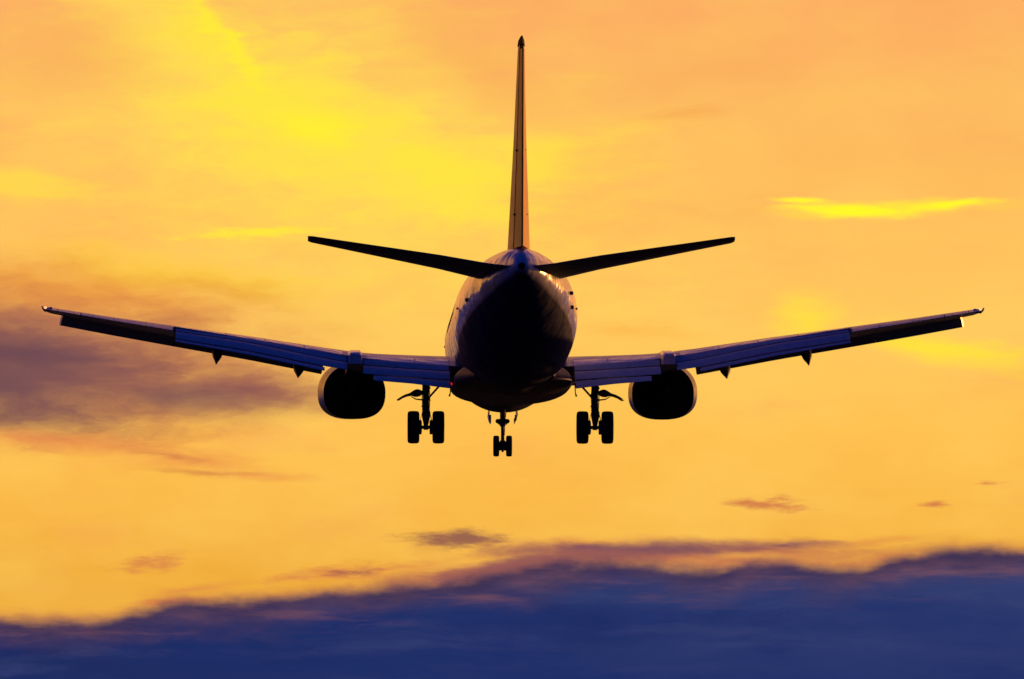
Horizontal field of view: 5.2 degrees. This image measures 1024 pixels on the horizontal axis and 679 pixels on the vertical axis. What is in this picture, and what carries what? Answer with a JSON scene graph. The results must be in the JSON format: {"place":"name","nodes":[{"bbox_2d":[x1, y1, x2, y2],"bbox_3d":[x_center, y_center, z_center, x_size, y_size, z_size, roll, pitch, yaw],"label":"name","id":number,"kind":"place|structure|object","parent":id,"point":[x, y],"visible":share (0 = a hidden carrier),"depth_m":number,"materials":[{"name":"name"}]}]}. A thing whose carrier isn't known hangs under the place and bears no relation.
{"place":"outdoors","nodes":[
{"label":"outdoors","id":0,"kind":"place"},
{"bbox_2d":[0,0,1023,678],"label":"sky","id":1,"kind":"structure","parent":0,"point":[167,512],"materials":[{"name":"orange"}]},
{"bbox_2d":[42,35,983,456],"bbox_3d":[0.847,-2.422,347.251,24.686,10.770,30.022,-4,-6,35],"label":"airplane","id":2,"kind":"object","parent":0,"point":[510,331],"visible":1,"depth_m":346.64,"materials":[{"name":"paint"}]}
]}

